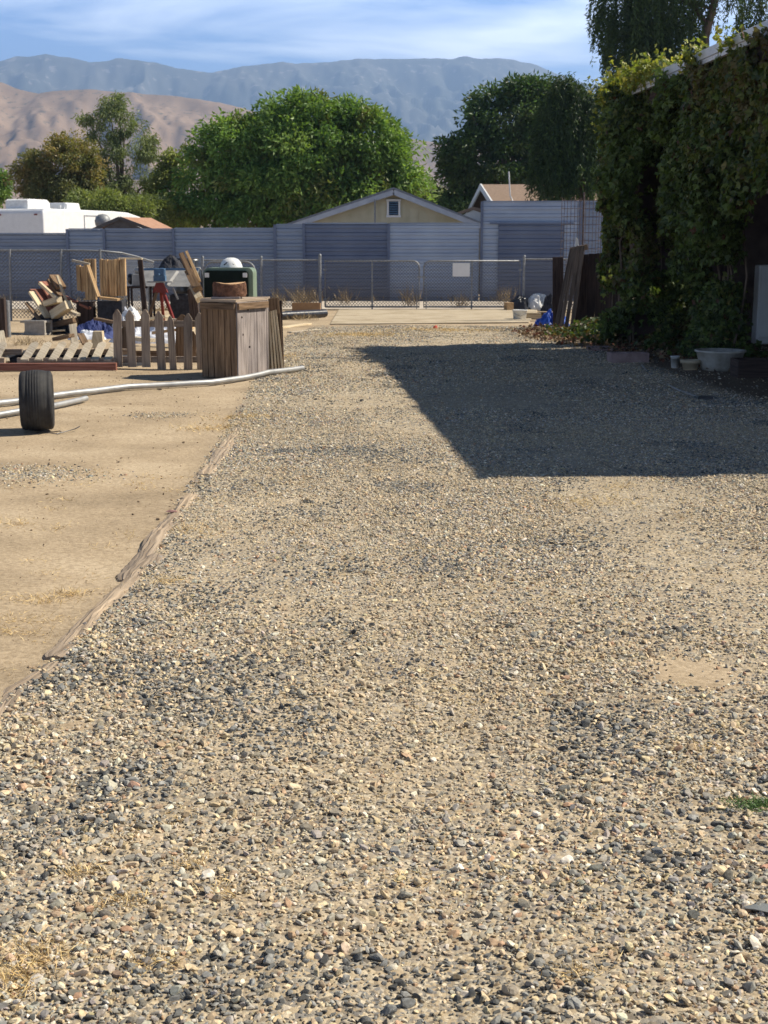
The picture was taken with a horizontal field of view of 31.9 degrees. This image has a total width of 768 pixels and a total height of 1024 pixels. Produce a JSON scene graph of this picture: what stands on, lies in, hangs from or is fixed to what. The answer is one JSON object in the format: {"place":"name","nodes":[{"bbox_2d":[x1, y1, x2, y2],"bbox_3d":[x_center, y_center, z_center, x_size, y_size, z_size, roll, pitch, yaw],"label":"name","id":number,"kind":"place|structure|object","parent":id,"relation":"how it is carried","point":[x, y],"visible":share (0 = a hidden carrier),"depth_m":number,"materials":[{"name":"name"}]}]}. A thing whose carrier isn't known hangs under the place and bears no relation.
{"place":"outdoors","nodes":[
{"label":"outdoors","id":0,"kind":"place"},
{"bbox_2d":[94,217,170,228],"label":"roof","id":1,"kind":"structure","parent":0,"point":[126,222],"depth_m":41.63,"materials":[{"name":"ceramic"}]},
{"bbox_2d":[127,267,155,320],"bbox_3d":[-4.818,-4.302,26.672,0.500,1.098,0.400,0,11,0],"label":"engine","id":2,"kind":"object","parent":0,"point":[133,279],"visible":0.53,"depth_m":26.50,"materials":[{"name":"metal"}]},
{"bbox_2d":[175,258,201,293],"bbox_3d":[-3.914,-4.446,26.949,0.550,1.274,0.550,0,11,0],"label":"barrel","id":3,"kind":"object","parent":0,"point":[197,262],"visible":0.26,"depth_m":26.70,"materials":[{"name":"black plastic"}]},
{"bbox_2d":[0,82,516,227],"bbox_3d":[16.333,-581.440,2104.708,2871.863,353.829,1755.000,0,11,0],"label":"brown hills","id":4,"kind":"structure","parent":0,"point":[29,120],"depth_m":2339.88,"materials":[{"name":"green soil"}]},
{"bbox_2d":[9,301,572,308],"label":"alley","id":5,"kind":"structure","parent":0,"point":[420,304],"depth_m":35.09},
{"bbox_2d":[0,54,597,142],"bbox_3d":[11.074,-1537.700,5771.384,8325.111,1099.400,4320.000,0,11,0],"label":"mountain range","id":6,"kind":"structure","parent":0,"point":[422,97],"depth_m":6511.49,"materials":[{"name":"stone"}]},
{"bbox_2d":[0,325,767,1023],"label":"gravel","id":7,"kind":"structure","parent":0,"point":[86,831],"depth_m":4.29,"materials":[{"name":"gravel"}]},
{"bbox_2d":[709,791,767,816],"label":"green weed","id":8,"kind":"object","parent":7,"relation":"on","point":[761,803],"visible":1,"depth_m":3.66,"materials":[{"name":"green plant"}]},
{"bbox_2d":[0,293,767,1023],"bbox_3d":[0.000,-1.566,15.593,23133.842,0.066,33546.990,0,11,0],"label":"ground","id":9,"kind":"structure","parent":0,"point":[154,447],"depth_m":5.19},
{"bbox_2d":[0,298,7,337],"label":"timber","id":10,"kind":"object","parent":9,"relation":"on","point":[3,318],"visible":0.9,"depth_m":22.25,"materials":[{"name":"brown wood"}]},
{"bbox_2d":[0,168,15,208],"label":"edge tree","id":11,"kind":"object","parent":9,"relation":"on","point":[6,192],"visible":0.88,"depth_m":65.07,"materials":[{"name":"green plant"}]},
{"bbox_2d":[0,689,21,721],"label":"edging timber","id":12,"kind":"object","parent":9,"relation":"on","point":[8,702],"visible":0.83,"depth_m":4.50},
{"bbox_2d":[0,341,22,362],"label":"fallen picket fence","id":13,"kind":"object","parent":9,"relation":"on","point":[3,350],"visible":0.86,"depth_m":16.99,"materials":[{"name":"brown wood"}]},
{"bbox_2d":[2,661,64,696],"bbox_3d":[-1.234,0.593,4.743,0.121,0.022,0.396,3,11,13],"label":"edging timber","id":14,"kind":"object","parent":9,"relation":"on","point":[35,674],"visible":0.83,"depth_m":4.77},
{"bbox_2d":[0,233,68,300],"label":"metal fence","id":15,"kind":"object","parent":9,"relation":"on","point":[32,240],"visible":0.66,"depth_m":37.53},
{"bbox_2d":[18,370,54,430],"bbox_3d":[-2.867,-0.921,11.100,0.265,0.504,0.504,-2,11,-12],"label":"tyre","id":16,"kind":"object","parent":9,"relation":"on","point":[36,400],"visible":1,"depth_m":10.90,"materials":[{"name":"rubber"}]},
{"bbox_2d":[20,320,52,334],"bbox_3d":[-6.003,-3.187,23.219,0.460,0.250,0.300,3,12,14],"label":"hollow block","id":17,"kind":"object","parent":9,"relation":"on","point":[38,327],"depth_m":23.09,"materials":[{"name":"concrete"}]},
{"bbox_2d":[0,396,88,417],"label":"steel pipe","id":18,"kind":"object","parent":9,"relation":"on","point":[11,412],"visible":0.6,"depth_m":12.60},
{"bbox_2d":[24,314,69,333],"bbox_3d":[-5.957,-3.371,23.805,0.853,0.384,0.688,0,11,0],"label":"debris heap","id":19,"kind":"object","parent":9,"relation":"on","point":[66,327],"visible":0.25,"depth_m":23.62,"materials":[{"name":"black wood"}]},
{"bbox_2d":[28,291,50,317],"bbox_3d":[-6.013,-3.622,23.468,0.441,0.456,0.130,8,14,36],"label":"board","id":20,"kind":"object","parent":19,"relation":"on","point":[38,303],"visible":1,"depth_m":23.44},
{"bbox_2d":[52,317,77,327],"bbox_3d":[-5.638,-3.305,23.531,0.608,0.211,0.150,5,12,25],"label":"board","id":21,"kind":"object","parent":19,"relation":"on","point":[60,323],"visible":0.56,"depth_m":23.43,"materials":[{"name":"brown wood"}]},
{"bbox_2d":[49,301,73,318],"bbox_3d":[-5.590,-3.504,23.288,0.475,0.321,0.160,8,14,36],"label":"board","id":22,"kind":"object","parent":21,"relation":"on","point":[60,309],"visible":1,"depth_m":23.21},
{"bbox_2d":[1,129,111,202],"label":"olive tree","id":23,"kind":"object","parent":9,"relation":"on","point":[34,175],"visible":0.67,"depth_m":59.52,"materials":[{"name":"green plant"}]},
{"bbox_2d":[0,363,116,370],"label":"timber","id":24,"kind":"object","parent":9,"relation":"on","point":[58,366],"visible":0.92,"depth_m":16.39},
{"bbox_2d":[0,199,139,232],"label":"travel trailer","id":25,"kind":"object","parent":9,"relation":"on","point":[30,216],"visible":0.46,"depth_m":49.58,"materials":[{"name":"white paint"}]},
{"bbox_2d":[9,348,141,365],"bbox_3d":[-4.079,-1.995,17.263,2.070,0.220,0.725,0,11,0],"label":"weed cloth","id":26,"kind":"object","parent":9,"relation":"on","point":[12,358],"visible":0.22,"depth_m":17.04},
{"bbox_2d":[0,249,153,320],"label":"chain link fence","id":27,"kind":"object","parent":9,"relation":"on","point":[10,277],"visible":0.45,"depth_m":27.57,"materials":[{"name":"metal"}]},
{"bbox_2d":[65,228,102,300],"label":"metal fence","id":28,"kind":"object","parent":9,"relation":"on","point":[85,238],"visible":0.48,"depth_m":37.45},
{"bbox_2d":[76,301,95,325],"bbox_3d":[-5.265,-3.450,23.782,0.300,0.548,0.200,0,11,0],"label":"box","id":29,"kind":"object","parent":9,"relation":"on","point":[86,315],"visible":0.53,"depth_m":23.68,"materials":[{"name":"brown wood"}]},
{"bbox_2d":[76,265,84,291],"bbox_3d":[-5.338,-4.120,23.706,0.148,0.465,0.119,0,11,0],"label":"slat stack","id":30,"kind":"object","parent":29,"relation":"on","point":[80,278],"visible":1,"depth_m":23.66,"materials":[{"name":"beige wood"}]},
{"bbox_2d":[84,259,96,299],"bbox_3d":[-5.154,-4.086,23.610,0.194,0.710,0.121,0,11,0],"label":"slat stack","id":31,"kind":"object","parent":29,"relation":"on","point":[90,294],"visible":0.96,"depth_m":23.57,"materials":[{"name":"beige wood"}]},
{"bbox_2d":[76,319,112,338],"bbox_3d":[-4.851,-3.066,22.430,0.823,0.318,0.761,-4,12,-21],"label":"tarp heap","id":32,"kind":"object","parent":9,"relation":"on","point":[93,325],"visible":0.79,"depth_m":22.28,"materials":[{"name":"plastic"}]},
{"bbox_2d":[92,331,104,347],"bbox_3d":[-4.162,-2.512,19.570,0.189,0.240,0.210,0,11,0],"label":"wood block","id":33,"kind":"object","parent":9,"relation":"on","point":[97,337],"depth_m":19.50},
{"bbox_2d":[42,553,164,659],"bbox_3d":[-1.180,0.383,5.822,0.154,0.036,1.690,1,11,4],"label":"edging timber","id":34,"kind":"object","parent":9,"relation":"on","point":[89,618],"visible":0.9,"depth_m":5.63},
{"bbox_2d":[61,185,159,217],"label":"roadside bush","id":35,"kind":"object","parent":9,"relation":"on","point":[109,199],"visible":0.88,"depth_m":55.03,"materials":[{"name":"green plant"}]},
{"bbox_2d":[97,300,126,326],"bbox_3d":[-4.809,-3.466,23.830,0.440,0.560,0.500,0,11,0],"label":"storage box","id":36,"kind":"object","parent":9,"relation":"on","point":[106,309],"visible":0.46,"depth_m":23.56,"materials":[{"name":"black plastic"}]},
{"bbox_2d":[99,296,120,300],"bbox_3d":[-4.770,-3.717,23.404,0.314,0.072,0.300,0,11,0],"label":"board","id":37,"kind":"object","parent":36,"relation":"on","point":[109,298],"visible":1,"depth_m":23.26,"materials":[{"name":"beige wood"}]},
{"bbox_2d":[99,259,126,296],"bbox_3d":[-4.735,-4.098,23.508,0.448,0.658,0.146,0,11,0],"label":"slat stack","id":38,"kind":"object","parent":37,"relation":"on","point":[113,281],"visible":0.99,"depth_m":23.46,"materials":[{"name":"beige wood"}]},
{"bbox_2d":[70,90,163,197],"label":"feathery tree","id":39,"kind":"object","parent":9,"relation":"on","point":[110,110],"visible":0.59,"depth_m":67.34,"materials":[{"name":"green plant"}]},
{"bbox_2d":[118,257,146,311],"bbox_3d":[-4.471,-3.880,24.003,0.496,1.311,0.080,0,11,0],"label":"wooden stand","id":40,"kind":"object","parent":9,"relation":"on","point":[142,284],"visible":0.75,"depth_m":23.92,"materials":[{"name":"brown wood"}]},
{"bbox_2d":[102,228,173,300],"bbox_3d":[-6.859,-6.908,37.556,1.935,1.992,0.095,0,11,0],"label":"metal fence","id":41,"kind":"object","parent":9,"relation":"on","point":[151,243],"visible":0.41,"depth_m":37.44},
{"bbox_2d":[109,327,175,343],"bbox_3d":[-3.639,-2.883,21.452,1.497,0.338,0.810,0,11,0],"label":"cloth heap","id":42,"kind":"object","parent":9,"relation":"on","point":[137,331],"visible":0.17,"depth_m":21.19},
{"bbox_2d":[0,366,304,405],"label":"steel pipe","id":43,"kind":"object","parent":9,"relation":"on","point":[14,401],"visible":0.85,"depth_m":14.39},
{"bbox_2d":[116,493,196,581],"bbox_3d":[-1.187,0.103,7.193,0.141,0.054,2.077,0,11,1],"label":"edging timber","id":44,"kind":"object","parent":9,"relation":"on","point":[153,540],"visible":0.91,"depth_m":6.96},
{"bbox_2d":[140,191,173,224],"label":"roadside bush","id":45,"kind":"object","parent":9,"relation":"on","point":[164,210],"visible":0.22,"depth_m":56.26,"materials":[{"name":"green plant"}]},
{"bbox_2d":[113,309,201,369],"bbox_3d":[-2.783,-2.139,16.653,1.139,0.742,0.086,0,11,0],"label":"picket fence","id":46,"kind":"object","parent":9,"relation":"on","point":[146,358],"visible":0.91,"depth_m":16.62,"materials":[{"name":"grey wood"}]},
{"bbox_2d":[122,314,196,355],"bbox_3d":[-2.944,-2.306,17.818,1.095,0.624,0.076,0,11,0],"label":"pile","id":47,"kind":"object","parent":9,"relation":"on","point":[179,343],"visible":0.27,"depth_m":17.79,"materials":[{"name":"brown wood"}]},
{"bbox_2d":[147,268,174,320],"bbox_3d":[-4.124,-3.946,24.879,0.662,1.113,0.543,0,11,0],"label":"vise stand","id":48,"kind":"object","parent":9,"relation":"on","point":[160,279],"visible":0.98,"depth_m":24.73,"materials":[{"name":"red metal"}]},
{"bbox_2d":[140,140,198,227],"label":"young tree","id":49,"kind":"object","parent":9,"relation":"on","point":[160,176],"visible":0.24,"depth_m":62.73,"materials":[{"name":"green plant"}]},
{"bbox_2d":[144,268,198,320],"bbox_3d":[-4.154,-4.131,25.832,1.161,1.090,1.315,0,11,0],"label":"metal trough","id":50,"kind":"object","parent":9,"relation":"on","point":[178,277],"visible":0.45,"depth_m":25.64,"materials":[{"name":"grey metal"}]},
{"bbox_2d":[159,254,183,267],"bbox_3d":[-4.154,-4.872,26.247,0.504,0.315,0.503,0,11,0],"label":"rubbish bag","id":51,"kind":"object","parent":50,"relation":"on","point":[170,261],"visible":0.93,"depth_m":26.12,"materials":[{"name":"black plastic"}]},
{"bbox_2d":[144,256,203,307],"bbox_3d":[-5.033,-5.477,32.278,1.454,1.330,0.082,0,11,0],"label":"chain link fence","id":52,"kind":"object","parent":9,"relation":"on","point":[202,259],"visible":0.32,"depth_m":32.22,"materials":[{"name":"metal"}]},
{"bbox_2d":[170,294,199,318],"bbox_3d":[-3.818,-3.883,25.837,0.500,0.600,0.500,0,11,0],"label":"crate box","id":53,"kind":"object","parent":9,"relation":"on","point":[179,306],"visible":0.29,"depth_m":25.57,"materials":[{"name":"black plastic"}]},
{"bbox_2d":[187,289,199,320],"bbox_3d":[-3.422,-3.646,24.253,0.216,0.761,0.140,0,11,0],"label":"timber","id":54,"kind":"object","parent":9,"relation":"on","point":[193,307],"visible":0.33,"depth_m":24.17,"materials":[{"name":"brown wood"}]},
{"bbox_2d":[189,285,202,302],"bbox_3d":[-3.342,-3.901,23.948,0.161,0.344,0.495,-5,12,-22],"label":"timber","id":55,"kind":"object","parent":54,"relation":"on","point":[198,296],"visible":0.65,"depth_m":23.79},
{"bbox_2d":[184,268,202,292],"bbox_3d":[-3.400,-4.131,23.994,0.199,0.446,0.544,-5,12,-26],"label":"timber","id":56,"kind":"object","parent":55,"relation":"on","point":[194,283],"visible":0.78,"depth_m":23.87,"materials":[{"name":"brown wood"}]},
{"bbox_2d":[197,428,242,474],"bbox_3d":[-1.203,-0.466,10.052,0.162,0.038,2.314,0,11,0],"label":"edging timber","id":57,"kind":"object","parent":9,"relation":"on","point":[218,454],"visible":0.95,"depth_m":9.80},
{"bbox_2d":[172,228,273,297],"bbox_3d":[-4.482,-6.916,37.554,2.828,2.009,0.095,0,11,0],"label":"metal fence","id":58,"kind":"object","parent":9,"relation":"on","point":[236,243],"visible":0.5,"depth_m":37.46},
{"bbox_2d":[204,256,262,296],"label":"chain link fence","id":59,"kind":"object","parent":9,"relation":"on","point":[261,275],"visible":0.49,"depth_m":32.20,"materials":[{"name":"metal"}]},
{"bbox_2d":[199,296,269,377],"bbox_3d":[-1.760,-2.099,16.018,0.706,0.897,1.135,5,12,24],"label":"wooden crate","id":60,"kind":"object","parent":9,"relation":"on","point":[235,337],"visible":0.84,"depth_m":15.58,"materials":[{"name":"brown wood"}]},
{"bbox_2d":[211,296,241,298],"bbox_3d":[-1.832,-2.500,15.662,0.330,0.022,0.300,0,11,0],"label":"board","id":61,"kind":"object","parent":60,"relation":"on","point":[213,297],"visible":0.8,"depth_m":15.52,"materials":[{"name":"grey wood"}]},
{"bbox_2d":[212,282,246,296],"bbox_3d":[-1.801,-2.596,15.656,0.400,0.168,0.308,0,11,0],"label":"log slice","id":62,"kind":"object","parent":61,"relation":"on","point":[237,289],"visible":1,"depth_m":15.54,"materials":[{"name":"brown wood"}]},
{"bbox_2d":[203,267,256,297],"bbox_3d":[-3.028,-4.299,26.547,0.961,1.041,0.846,0,11,0],"label":"utility box","id":63,"kind":"object","parent":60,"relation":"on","point":[247,275],"visible":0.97,"depth_m":26.10,"materials":[{"name":"green metal"}]},
{"bbox_2d":[220,258,241,267],"bbox_3d":[-3.003,-4.903,26.400,0.450,0.190,0.450,0,11,0],"label":"plastic lid","id":64,"kind":"object","parent":63,"relation":"on","point":[230,262],"visible":1,"depth_m":26.25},
{"bbox_2d":[0,281,530,345],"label":"tall dry weeds","id":65,"kind":"object","parent":9,"relation":"on","point":[295,298],"visible":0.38,"depth_m":33.95,"materials":[{"name":"beige plant"}]},
{"bbox_2d":[268,298,283,368],"bbox_3d":[-1.322,-2.143,16.284,0.218,0.894,0.240,0,11,0],"label":"slatted panel","id":66,"kind":"object","parent":9,"relation":"on","point":[276,355],"visible":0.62,"depth_m":16.23,"materials":[{"name":"brown wood"}]},
{"bbox_2d":[273,224,302,300],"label":"metal fence","id":67,"kind":"object","parent":9,"relation":"on","point":[287,238],"visible":0.73,"depth_m":37.49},
{"bbox_2d":[262,259,318,307],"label":"chain link fence","id":68,"kind":"object","parent":9,"relation":"on","point":[287,260],"visible":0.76,"depth_m":32.27,"materials":[{"name":"metal"}]},
{"bbox_2d":[157,84,438,227],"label":"shade tree","id":69,"kind":"object","parent":9,"relation":"on","point":[259,169],"visible":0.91,"depth_m":56.83,"materials":[{"name":"green plant"}]},
{"bbox_2d":[282,309,327,319],"bbox_3d":[-1.711,-4.176,28.407,0.170,0.166,1.356,10,15,40],"label":"drain pipe","id":70,"kind":"object","parent":9,"relation":"on","point":[320,313],"visible":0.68,"depth_m":28.39,"materials":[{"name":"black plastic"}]},
{"bbox_2d":[292,303,320,310],"bbox_3d":[-1.833,-4.859,31.811,0.671,0.200,0.330,0,11,0],"label":"planter box","id":71,"kind":"object","parent":9,"relation":"on","point":[304,306],"visible":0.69,"depth_m":31.65,"materials":[{"name":"brown wood"}]},
{"bbox_2d":[318,254,321,308],"bbox_3d":[-1.531,-5.486,32.197,0.080,1.380,0.080,0,11,0],"label":"gate post","id":72,"kind":"object","parent":9,"relation":"on","point":[320,278],"visible":0.84,"depth_m":32.16,"materials":[{"name":"metal"}]},
{"bbox_2d":[323,260,420,308],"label":"chain link gate","id":73,"kind":"structure","parent":72,"relation":"attached to","point":[371,306],"depth_m":32.28,"materials":[{"name":"metal"}]},
{"bbox_2d":[302,223,386,300],"bbox_3d":[-1.087,-6.985,37.541,2.364,2.148,0.095,0,11,0],"label":"metal fence","id":74,"kind":"object","parent":9,"relation":"on","point":[347,241],"visible":0.73,"depth_m":37.49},
{"bbox_2d":[287,187,479,228],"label":"garage","id":75,"kind":"structure","parent":9,"relation":"on","point":[393,205],"depth_m":41.94,"materials":[{"name":"yellow"}]},
{"bbox_2d":[0,327,767,1016],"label":"dry grass","id":76,"kind":"structure","parent":9,"relation":"on","point":[186,865],"depth_m":4.06,"materials":[{"name":"beige plant"}]},
{"bbox_2d":[387,223,478,300],"bbox_3d":[1.370,-6.985,37.541,2.560,2.148,0.095,0,11,0],"label":"metal fence","id":77,"kind":"object","parent":9,"relation":"on","point":[421,243],"visible":0.81,"depth_m":37.50,"materials":[{"name":"metal"}]},
{"bbox_2d":[330,309,537,324],"bbox_3d":[1.297,-4.205,29.093,4.745,0.080,6.086,0,11,0],"label":"concrete apron","id":78,"kind":"object","parent":9,"relation":"on","point":[410,316],"visible":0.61,"depth_m":28.83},
{"bbox_2d":[457,207,480,292],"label":"shed","id":79,"kind":"structure","parent":9,"relation":"on","point":[474,213],"depth_m":44.05,"materials":[{"name":"beige"}]},
{"bbox_2d":[430,69,559,213],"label":"dark tree","id":80,"kind":"object","parent":9,"relation":"on","point":[488,138],"visible":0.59,"depth_m":70.43,"materials":[{"name":"green plant"}]},
{"bbox_2d":[510,296,530,309],"bbox_3d":[3.259,-5.005,32.194,0.647,0.337,0.562,0,11,0],"label":"rubbish bag","id":81,"kind":"object","parent":9,"relation":"on","point":[520,302],"visible":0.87,"depth_m":32.02,"materials":[{"name":"black plastic"}]},
{"bbox_2d":[479,201,578,300],"bbox_3d":[4.051,-7.270,37.461,2.739,2.738,0.140,0,11,0],"label":"metal fence","id":82,"kind":"object","parent":9,"relation":"on","point":[513,230],"visible":0.75,"depth_m":37.37,"materials":[{"name":"metal"}]},
{"bbox_2d":[527,293,545,310],"bbox_3d":[3.720,-5.058,32.300,0.719,0.400,0.608,0,11,0],"label":"rubbish bag","id":83,"kind":"object","parent":9,"relation":"on","point":[535,301],"visible":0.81,"depth_m":32.12,"materials":[{"name":"white plastic"}]},
{"bbox_2d":[522,255,572,307],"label":"chain link fence","id":84,"kind":"object","parent":9,"relation":"on","point":[524,274],"visible":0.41,"depth_m":32.25,"materials":[{"name":"metal"}]},
{"bbox_2d":[422,260,521,308],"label":"chain link gate","id":85,"kind":"structure","parent":84,"relation":"attached to","point":[460,269],"depth_m":32.27,"materials":[{"name":"metal"}]},
{"bbox_2d":[534,308,569,326],"bbox_3d":[3.192,-3.702,25.553,0.690,0.356,0.629,0,11,0],"label":"tarp heap","id":86,"kind":"object","parent":9,"relation":"on","point":[546,317],"visible":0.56,"depth_m":25.42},
{"bbox_2d":[552,257,562,325],"bbox_3d":[3.253,-4.102,25.131,0.224,1.309,0.129,0,11,0],"label":"plank","id":87,"kind":"object","parent":9,"relation":"on","point":[557,269],"visible":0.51,"depth_m":25.09,"materials":[{"name":"brown wood"}]},
{"bbox_2d":[523,71,603,200],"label":"pepper tree","id":88,"kind":"object","parent":9,"relation":"on","point":[563,163],"visible":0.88,"depth_m":40.16,"materials":[{"name":"green plant"}]},
{"bbox_2d":[555,248,572,326],"bbox_3d":[3.246,-4.019,24.292,0.330,1.477,0.035,-1,11,-4],"label":"plank","id":89,"kind":"object","parent":9,"relation":"on","point":[563,287],"visible":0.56,"depth_m":24.27,"materials":[{"name":"brown wood"}]},
{"bbox_2d":[559,247,576,326],"bbox_3d":[3.321,-4.030,24.290,0.296,1.498,0.035,-1,11,-5],"label":"plank","id":90,"kind":"object","parent":9,"relation":"on","point":[566,296],"visible":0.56,"depth_m":24.27,"materials":[{"name":"brown wood"}]},
{"bbox_2d":[564,246,580,326],"bbox_3d":[3.402,-4.041,24.287,0.273,1.520,0.036,-1,11,-6],"label":"plank","id":91,"kind":"object","parent":9,"relation":"on","point":[571,293],"visible":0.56,"depth_m":24.27,"materials":[{"name":"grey wood"}]},
{"bbox_2d":[570,246,584,326],"bbox_3d":[3.490,-4.041,24.287,0.239,1.519,0.037,-1,11,-7],"label":"plank","id":92,"kind":"object","parent":9,"relation":"on","point":[577,285],"visible":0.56,"depth_m":24.26,"materials":[{"name":"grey wood"}]},
{"bbox_2d":[560,192,602,312],"bbox_3d":[4.087,-5.208,27.479,0.954,2.575,0.275,0,11,0],"label":"wire trellis","id":93,"kind":"object","parent":9,"relation":"on","point":[582,216],"visible":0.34,"depth_m":27.36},
{"bbox_2d":[578,201,609,263],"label":"metal fence","id":94,"kind":"object","parent":9,"relation":"on","point":[591,248],"visible":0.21,"depth_m":37.36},
{"bbox_2d":[573,253,617,320],"bbox_3d":[4.490,-4.064,24.851,1.970,1.426,0.205,0,11,0],"label":"board fence","id":95,"kind":"object","parent":9,"relation":"on","point":[589,303],"visible":0.11,"depth_m":24.87,"materials":[{"name":"brown wood"}]},
{"bbox_2d":[607,352,648,362],"bbox_3d":[3.201,-2.028,17.640,0.500,0.130,0.270,-1,11,-4],"label":"hollow block","id":96,"kind":"object","parent":9,"relation":"on","point":[622,357],"depth_m":17.51,"materials":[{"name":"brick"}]},
{"bbox_2d":[511,323,766,371],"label":"leaf litter","id":97,"kind":"object","parent":9,"relation":"on","point":[661,355],"visible":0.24,"depth_m":20.41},
{"bbox_2d":[587,44,691,342],"bbox_3d":[3.525,-4.411,19.202,1.812,4.221,3.407,4,12,19],"label":"climbing vine","id":98,"kind":"object","parent":9,"relation":"on","point":[628,150],"visible":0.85,"depth_m":18.90,"materials":[{"name":"green plant"}]},
{"bbox_2d":[542,315,767,357],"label":"creeping ivy","id":99,"kind":"object","parent":9,"relation":"on","point":[588,325],"visible":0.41,"depth_m":20.25,"materials":[{"name":"green plant"}]},
{"bbox_2d":[584,0,767,84],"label":"pepper tree","id":100,"kind":"object","parent":9,"relation":"on","point":[638,26],"visible":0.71,"depth_m":50.70,"materials":[{"name":"green plant"}]},
{"bbox_2d":[680,359,700,369],"bbox_3d":[3.748,-1.794,16.453,0.250,0.140,0.250,0,11,0],"label":"plant pot","id":101,"kind":"object","parent":9,"relation":"on","point":[689,364],"visible":0.87,"depth_m":16.37,"materials":[{"name":"concrete"}]},
{"bbox_2d":[617,20,767,343],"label":"house","id":102,"kind":"structure","parent":9,"relation":"on","point":[756,236],"depth_m":20.62,"materials":[{"name":"metal"}]},
{"bbox_2d":[646,22,767,358],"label":"climbing vine","id":103,"kind":"object","parent":102,"relation":"attached to","point":[716,113],"visible":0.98,"depth_m":15.78,"materials":[{"name":"green plant"}]},
{"bbox_2d":[694,348,746,371],"bbox_3d":[4.109,-1.853,16.441,0.620,0.260,0.620,0,11,0],"label":"planter tub","id":104,"kind":"object","parent":9,"relation":"on","point":[716,359],"visible":0.89,"depth_m":16.24,"materials":[{"name":"white plastic"}]},
{"bbox_2d":[730,357,767,377],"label":"planter box","id":105,"kind":"object","parent":9,"relation":"on","point":[748,367],"visible":0.91,"depth_m":15.33,"materials":[{"name":"brown wood"}]},
{"bbox_2d":[751,265,767,343],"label":"cabinet","id":106,"kind":"object","parent":9,"relation":"on","point":[760,317],"visible":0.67,"depth_m":20.61,"materials":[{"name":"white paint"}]},
{"bbox_2d":[0,0,767,85],"label":"sky","id":107,"kind":"structure","parent":0,"point":[210,36],"materials":[{"name":"blue"}]},
{"bbox_2d":[468,172,597,208],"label":"house","id":108,"kind":"structure","parent":0,"point":[501,192],"depth_m":44.87,"materials":[{"name":"beige"}]},
{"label":"timber","id":109,"kind":"object","parent":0,"visible":0},
{"bbox_2d":[17,342,126,362],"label":"fallen picket fence","id":110,"kind":"object","parent":109,"relation":"on","point":[72,350],"visible":0.86,"depth_m":16.78,"materials":[{"name":"brown wood"}]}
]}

